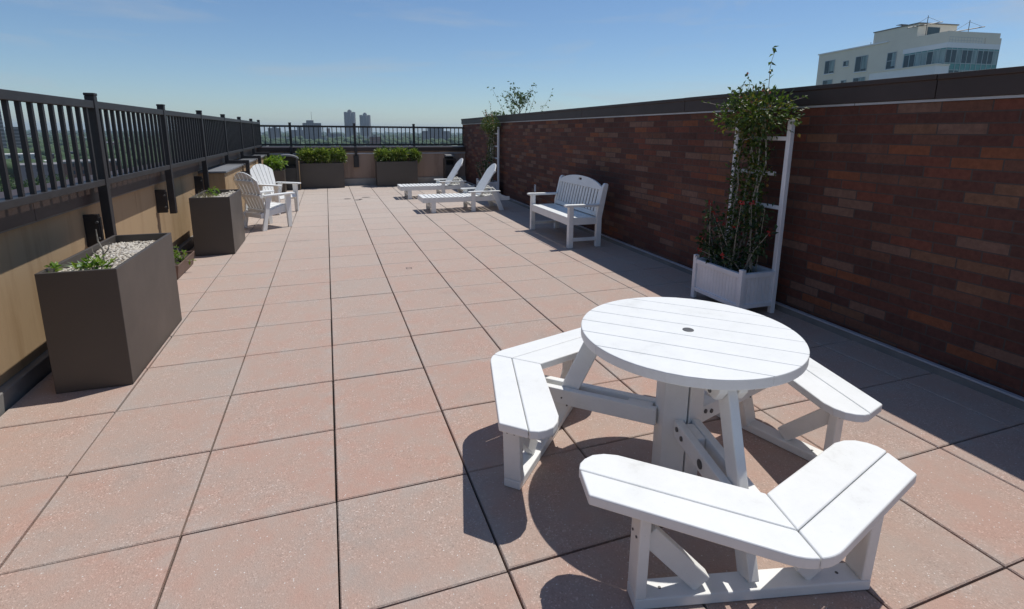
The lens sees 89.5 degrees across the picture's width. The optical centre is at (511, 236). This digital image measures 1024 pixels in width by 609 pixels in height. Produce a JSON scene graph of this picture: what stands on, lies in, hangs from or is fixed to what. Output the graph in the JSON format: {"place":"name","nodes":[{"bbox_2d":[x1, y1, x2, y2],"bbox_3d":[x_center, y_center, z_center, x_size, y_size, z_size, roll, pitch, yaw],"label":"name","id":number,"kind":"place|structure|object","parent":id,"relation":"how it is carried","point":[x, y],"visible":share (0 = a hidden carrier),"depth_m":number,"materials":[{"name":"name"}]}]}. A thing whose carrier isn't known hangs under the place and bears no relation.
{"place":"outdoors","nodes":[
{"label":"outdoors","id":0,"kind":"place"},
{"bbox_2d":[344,110,356,136],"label":"tower block","id":1,"kind":"structure","parent":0,"point":[349,118],"depth_m":1761.72,"materials":[{"name":"grey concrete"}]},
{"bbox_2d":[0,183,1023,608],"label":"terrace paving","id":2,"kind":"structure","parent":0,"point":[102,503],"depth_m":2.72,"materials":[{"name":"pink tile"}]},
{"bbox_2d":[34,232,181,393],"bbox_3d":[-2.877,0.480,3.812,0.413,0.781,1.245,-4,12,-19],"label":"tall planter","id":3,"kind":"object","parent":2,"relation":"on","point":[112,327],"visible":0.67,"depth_m":3.30,"materials":[{"name":"concrete"}]},
{"bbox_2d":[43,261,63,271],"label":"seedling","id":4,"kind":"object","parent":3,"relation":"in","point":[54,265],"visible":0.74,"depth_m":3.20,"materials":[{"name":"green plant"}]},
{"bbox_2d":[67,253,116,269],"bbox_3d":[-2.716,0.181,3.345,0.201,0.161,0.222,3,12,11],"label":"seedling","id":5,"kind":"object","parent":3,"relation":"in","point":[94,263],"visible":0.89,"depth_m":3.34,"materials":[{"name":"green plant"}]},
{"bbox_2d":[58,240,154,271],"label":"pebbles","id":6,"kind":"object","parent":3,"relation":"in","point":[115,250],"visible":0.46,"depth_m":3.80,"materials":[{"name":"white gravel"}]},
{"bbox_2d":[64,260,98,268],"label":"succulent","id":7,"kind":"object","parent":6,"relation":"on","point":[79,265],"visible":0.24,"depth_m":3.41,"materials":[{"name":"plant"}]},
{"bbox_2d":[91,229,109,261],"bbox_3d":[-2.808,0.086,3.537,0.113,0.271,0.037,-4,12,-19],"label":"bare twig","id":8,"kind":"object","parent":6,"relation":"on","point":[102,249],"visible":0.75,"depth_m":3.54,"materials":[{"name":"grey wood"}]},
{"bbox_2d":[124,250,140,252],"bbox_3d":[-2.834,0.121,3.840,0.170,0.029,0.133,-4,12,-19],"label":"flat stone","id":9,"kind":"object","parent":6,"relation":"on","point":[134,251],"visible":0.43,"depth_m":3.83,"materials":[{"name":"white stone"}]},
{"bbox_2d":[0,148,256,416],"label":"parapet wall","id":10,"kind":"structure","parent":2,"relation":"on","point":[35,237],"depth_m":3.65,"materials":[{"name":"beige paint"}]},
{"bbox_2d":[0,89,269,246],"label":"metal railing","id":11,"kind":"object","parent":10,"relation":"on","point":[198,136],"visible":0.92,"depth_m":4.43,"materials":[{"name":"metal"}]},
{"bbox_2d":[174,251,194,278],"bbox_3d":[-3.924,0.338,6.045,0.229,0.161,0.769,-4,12,-19],"label":"trough planter","id":12,"kind":"object","parent":2,"relation":"on","point":[183,267],"visible":0.47,"depth_m":6.03,"materials":[{"name":"brown wood"}]},
{"bbox_2d":[173,245,195,264],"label":"seedling","id":13,"kind":"object","parent":12,"relation":"in","point":[179,257],"visible":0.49,"depth_m":6.03,"materials":[{"name":"green plant"}]},
{"bbox_2d":[189,189,245,255],"bbox_3d":[-4.113,-0.220,7.264,0.470,0.771,0.980,-4,12,-19],"label":"tall planter","id":14,"kind":"object","parent":2,"relation":"on","point":[217,225],"visible":0.88,"depth_m":6.84,"materials":[{"name":"grey metal"}]},
{"bbox_2d":[188,190,215,202],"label":"dry grass","id":15,"kind":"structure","parent":14,"relation":"in","point":[204,195],"depth_m":6.92,"materials":[{"name":"green plant"}]},
{"bbox_2d":[205,186,219,195],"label":"seedling","id":16,"kind":"object","parent":14,"relation":"in","point":[212,191],"visible":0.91,"depth_m":7.19,"materials":[{"name":"green plant"}]},
{"bbox_2d":[200,191,235,197],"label":"pebbles","id":17,"kind":"object","parent":14,"relation":"in","point":[227,194],"visible":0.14,"depth_m":7.50,"materials":[{"name":"white gravel"}]},
{"bbox_2d":[198,164,244,216],"bbox_3d":[-5.118,-0.723,9.240,0.398,1.008,1.930,-4,12,-19],"label":"chase box","id":18,"kind":"object","parent":2,"relation":"on","point":[221,176],"visible":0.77,"depth_m":8.53,"materials":[{"name":"beige paint"}]},
{"bbox_2d":[223,159,255,170],"bbox_3d":[-5.799,-1.108,11.129,0.398,1.008,1.800,-4,12,-19],"label":"chase box","id":19,"kind":"object","parent":2,"relation":"on","point":[252,162],"visible":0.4,"depth_m":11.34,"materials":[{"name":"beige paint"}]},
{"bbox_2d":[239,155,264,164],"bbox_3d":[-6.450,-1.477,12.935,0.398,1.008,1.790,-4,12,-19],"label":"chase box","id":20,"kind":"object","parent":2,"relation":"on","point":[262,159],"visible":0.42,"depth_m":12.99,"materials":[{"name":"beige paint"}]},
{"bbox_2d":[233,172,294,230],"bbox_3d":[-4.221,-0.628,8.799,0.675,0.971,0.753,7,13,29],"label":"patio chair","id":21,"kind":"object","parent":2,"relation":"on","point":[251,192],"visible":1,"depth_m":8.62,"materials":[{"name":"white wood"}]},
{"bbox_2d":[250,164,300,214],"bbox_3d":[-4.781,-0.965,10.446,0.753,0.971,0.675,4,12,17],"label":"patio chair","id":22,"kind":"object","parent":2,"relation":"on","point":[262,175],"visible":0.7,"depth_m":10.49,"materials":[{"name":"white wood"}]},
{"bbox_2d":[273,169,286,192],"bbox_3d":[-6.329,-1.481,13.877,0.450,0.596,0.530,-4,12,-19],"label":"tall planter","id":23,"kind":"object","parent":2,"relation":"on","point":[279,175],"visible":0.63,"depth_m":13.66,"materials":[{"name":"grey metal"}]},
{"bbox_2d":[263,153,288,170],"bbox_3d":[-6.328,-1.950,13.753,0.724,0.561,0.730,-4,12,-19],"label":"leafy shrub","id":24,"kind":"object","parent":23,"relation":"on","point":[275,164],"visible":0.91,"depth_m":13.65,"materials":[{"name":"green plant"}]},
{"bbox_2d":[276,154,300,189],"bbox_3d":[-6.301,-1.801,14.520,0.630,0.979,0.450,-4,12,-19],"label":"litter bin","id":25,"kind":"object","parent":2,"relation":"on","point":[292,170],"visible":0.64,"depth_m":14.43,"materials":[{"name":"metal"}]},
{"bbox_2d":[299,162,344,188],"bbox_3d":[-5.577,-1.797,15.172,1.225,0.716,0.500,-4,12,-19],"label":"tall planter","id":26,"kind":"object","parent":2,"relation":"on","point":[321,175],"visible":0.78,"depth_m":14.95,"materials":[{"name":"grey metal"}]},
{"bbox_2d":[296,145,347,163],"bbox_3d":[-5.545,-2.369,15.050,1.490,0.587,0.808,-4,12,-19],"label":"hedge","id":27,"kind":"object","parent":26,"relation":"on","point":[317,154],"visible":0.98,"depth_m":14.87,"materials":[{"name":"green plant"}]},
{"bbox_2d":[257,146,465,185],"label":"parapet wall","id":28,"kind":"structure","parent":2,"relation":"on","point":[430,166],"depth_m":16.00,"materials":[{"name":"brown paint"}]},
{"bbox_2d":[260,122,463,166],"bbox_3d":[-4.317,-2.799,15.899,6.158,1.318,0.322,-4,12,-19],"label":"metal railing","id":29,"kind":"object","parent":28,"relation":"on","point":[356,157],"visible":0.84,"depth_m":15.77,"materials":[{"name":"metal"}]},
{"bbox_2d":[375,160,417,186],"bbox_3d":[-3.540,-1.934,15.862,1.215,0.741,0.490,-4,12,-19],"label":"tall planter","id":30,"kind":"object","parent":2,"relation":"on","point":[392,173],"visible":0.93,"depth_m":15.63,"materials":[{"name":"grey metal"}]},
{"bbox_2d":[373,145,421,162],"bbox_3d":[-3.491,-2.499,15.770,1.480,0.583,0.772,-4,12,-19],"label":"hedge","id":31,"kind":"object","parent":30,"relation":"in","point":[399,154],"visible":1,"depth_m":15.63,"materials":[{"name":"green plant"}]},
{"bbox_2d":[397,158,473,198],"bbox_3d":[-1.940,-1.490,13.147,1.862,0.974,0.790,-4,12,-19],"label":"chaise lounge","id":32,"kind":"object","parent":2,"relation":"on","point":[437,186],"visible":0.93,"depth_m":13.04,"materials":[{"name":"white wood"}]},
{"bbox_2d":[443,154,455,183],"bbox_3d":[-1.995,-2.155,16.558,0.350,0.930,0.310,-4,12,-19],"label":"litter bin","id":33,"kind":"object","parent":2,"relation":"on","point":[449,161],"visible":0.81,"depth_m":16.45,"materials":[{"name":"black metal"}]},
{"bbox_2d":[418,163,509,212],"bbox_3d":[-1.031,-1.052,11.010,1.862,0.974,0.790,-4,12,-19],"label":"chaise lounge","id":34,"kind":"object","parent":2,"relation":"on","point":[481,192],"visible":1,"depth_m":10.91,"materials":[{"name":"white wood"}]},
{"bbox_2d":[476,127,498,192],"bbox_3d":[-0.624,-1.888,13.183,0.424,1.760,0.664,-3,12,-18],"label":"trellis planter","id":35,"kind":"object","parent":2,"relation":"on","point":[495,184],"visible":0.29,"depth_m":13.00,"materials":[{"name":"white paint"}]},
{"bbox_2d":[475,156,492,181],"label":"flowering plant","id":36,"kind":"object","parent":35,"relation":"on","point":[484,167],"visible":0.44,"depth_m":13.15,"materials":[{"name":"green plant"}]},
{"bbox_2d":[479,101,500,181],"bbox_3d":[-0.562,-2.351,13.125,0.502,2.075,1.227,-3,12,-18],"label":"climbing vine","id":37,"kind":"object","parent":35,"relation":"on","point":[490,127],"visible":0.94,"depth_m":13.07,"materials":[{"name":"green plant"}]},
{"bbox_2d":[527,175,607,247],"bbox_3d":[0.824,-0.467,8.161,0.667,0.979,1.600,-3,12,-18],"label":"garden bench","id":38,"kind":"object","parent":2,"relation":"on","point":[566,213],"visible":1,"depth_m":7.88,"materials":[{"name":"white wood"}]},
{"bbox_2d":[490,297,916,608],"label":"picnic table","id":39,"kind":"object","parent":2,"relation":"on","point":[816,519],"visible":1,"depth_m":2.00,"materials":[{"name":"white"}]},
{"bbox_2d":[461,66,1023,409],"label":"brick wall","id":40,"kind":"structure","parent":2,"relation":"on","point":[903,236],"depth_m":4.12,"materials":[{"name":"brick"}]},
{"bbox_2d":[691,120,794,312],"bbox_3d":[2.145,-0.196,4.888,0.424,1.760,0.664,-4,12,-19],"label":"trellis planter","id":41,"kind":"object","parent":2,"relation":"on","point":[742,288],"visible":0.83,"depth_m":4.75,"materials":[{"name":"white paint"}]},
{"bbox_2d":[695,196,778,272],"bbox_3d":[2.097,0.051,4.976,0.619,0.924,0.830,2,11,6],"label":"flowering plant","id":42,"kind":"object","parent":41,"relation":"in","point":[724,252],"visible":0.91,"depth_m":4.86,"materials":[{"name":"green plant"}]},
{"bbox_2d":[701,46,808,272],"bbox_3d":[2.201,-0.655,4.836,0.501,2.066,1.248,-4,12,-19],"label":"climbing vine","id":43,"kind":"object","parent":41,"relation":"on","point":[758,119],"visible":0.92,"depth_m":4.78,"materials":[{"name":"green plant"}]},
{"bbox_2d":[0,0,1023,132],"label":"sky","id":44,"kind":"structure","parent":0,"point":[421,63],"materials":[{"name":"blue"}]},
{"bbox_2d":[816,15,1001,84],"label":"pale building","id":45,"kind":"structure","parent":0,"point":[916,49],"depth_m":100.77,"materials":[{"name":"beige paint"}]},
{"bbox_2d":[822,79,831,84],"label":"window","id":46,"kind":"structure","parent":45,"relation":"in","point":[824,81],"depth_m":122.17,"materials":[{"name":"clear glass"}]},
{"bbox_2d":[823,60,834,74],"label":"window","id":47,"kind":"structure","parent":45,"relation":"in","point":[829,65],"depth_m":121.42,"materials":[{"name":"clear glass"}]},
{"bbox_2d":[842,60,848,67],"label":"window","id":48,"kind":"structure","parent":45,"relation":"in","point":[845,63],"depth_m":116.91,"materials":[{"name":"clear glass"}]},
{"bbox_2d":[853,77,864,81],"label":"window","id":49,"kind":"structure","parent":45,"relation":"in","point":[859,78],"depth_m":113.34,"materials":[{"name":"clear glass"}]},
{"bbox_2d":[854,55,867,72],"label":"window","id":50,"kind":"structure","parent":45,"relation":"in","point":[861,61],"depth_m":112.79,"materials":[{"name":"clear glass"}]},
{"bbox_2d":[885,52,896,69],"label":"window","id":51,"kind":"structure","parent":45,"relation":"in","point":[891,57],"depth_m":105.74,"materials":[{"name":"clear glass"}]},
{"bbox_2d":[927,27,939,34],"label":"window","id":52,"kind":"structure","parent":45,"relation":"in","point":[931,30],"depth_m":100.56,"materials":[{"name":"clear glass"}]},
{"label":"city ground","id":53,"kind":"structure","parent":0,"visible":0},
{"bbox_2d":[0,110,7,148],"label":"apartment building","id":54,"kind":"structure","parent":53,"relation":"on","point":[3,135],"depth_m":437.26,"materials":[{"name":"grey"}]},
{"bbox_2d":[0,175,23,189],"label":"street tree","id":55,"kind":"object","parent":53,"relation":"on","point":[11,179],"visible":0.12,"depth_m":200.03,"materials":[{"name":"green plant"}]},
{"bbox_2d":[4,127,21,148],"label":"apartment building","id":56,"kind":"structure","parent":53,"relation":"on","point":[17,137],"depth_m":457.71,"materials":[{"name":"grey"}]},
{"bbox_2d":[0,182,28,191],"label":"street tree","id":57,"kind":"object","parent":53,"relation":"on","point":[25,185],"visible":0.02,"depth_m":172.66,"materials":[{"name":"green plant"}]},
{"bbox_2d":[5,153,34,161],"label":"apartment building","id":58,"kind":"structure","parent":53,"relation":"on","point":[20,156],"depth_m":360.64,"materials":[{"name":"grey"}]},
{"bbox_2d":[24,175,49,186],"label":"street tree","id":59,"kind":"object","parent":53,"relation":"on","point":[36,182],"visible":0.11,"depth_m":184.14,"materials":[{"name":"green plant"}]},
{"bbox_2d":[20,162,58,183],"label":"apartment building","id":60,"kind":"structure","parent":53,"relation":"on","point":[23,170],"depth_m":264.41,"materials":[{"name":"grey"}]},
{"bbox_2d":[63,159,117,178],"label":"apartment building","id":61,"kind":"structure","parent":53,"relation":"on","point":[74,167],"depth_m":229.67,"materials":[{"name":"grey"}]},
{"bbox_2d":[4,129,462,177],"bbox_3d":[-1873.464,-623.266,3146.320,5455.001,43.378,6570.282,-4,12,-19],"label":"distant treetops","id":62,"kind":"object","parent":53,"relation":"on","point":[31,149],"visible":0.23,"depth_m":1005.01,"materials":[{"name":"green plant"}]},
{"bbox_2d":[268,127,280,138],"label":"apartment building","id":63,"kind":"structure","parent":53,"relation":"on","point":[277,131],"depth_m":1340.84,"materials":[{"name":"grey"}]},
{"bbox_2d":[291,127,302,137],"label":"apartment building","id":64,"kind":"structure","parent":53,"relation":"on","point":[297,132],"depth_m":1589.83,"materials":[{"name":"grey"}]},
{"bbox_2d":[302,116,321,139],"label":"apartment building","id":65,"kind":"structure","parent":53,"relation":"on","point":[311,122],"depth_m":1190.91,"materials":[{"name":"grey"}]},
{"bbox_2d":[326,133,340,137],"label":"apartment building","id":66,"kind":"structure","parent":53,"relation":"on","point":[334,135],"depth_m":1534.14,"materials":[{"name":"grey"}]},
{"bbox_2d":[359,113,370,135],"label":"tower block","id":67,"kind":"structure","parent":53,"relation":"on","point":[365,119],"depth_m":1917.87,"materials":[{"name":"grey concrete"}]},
{"bbox_2d":[369,134,379,145],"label":"apartment building","id":68,"kind":"structure","parent":53,"relation":"on","point":[374,139],"depth_m":952.05,"materials":[{"name":"grey"}]},
{"bbox_2d":[423,128,449,139],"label":"apartment building","id":69,"kind":"structure","parent":53,"relation":"on","point":[436,134],"depth_m":1359.76,"materials":[{"name":"grey"}]},
{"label":"neighbouring roof","id":70,"kind":"structure","parent":0,"visible":0},
{"bbox_2d":[493,110,504,115],"bbox_3d":[-0.569,-3.961,22.658,1.626,3.082,1.363,9,14,38],"label":"young tree","id":71,"kind":"object","parent":70,"relation":"on","point":[496,113],"visible":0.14,"depth_m":22.30,"materials":[{"name":"green plant"}]},
{"bbox_2d":[487,81,553,114],"bbox_3d":[0.092,-4.244,21.405,2.824,4.141,1.841,5,12,20],"label":"young tree","id":72,"kind":"object","parent":70,"relation":"on","point":[521,97],"visible":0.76,"depth_m":21.16,"materials":[{"name":"green plant"}]}
]}

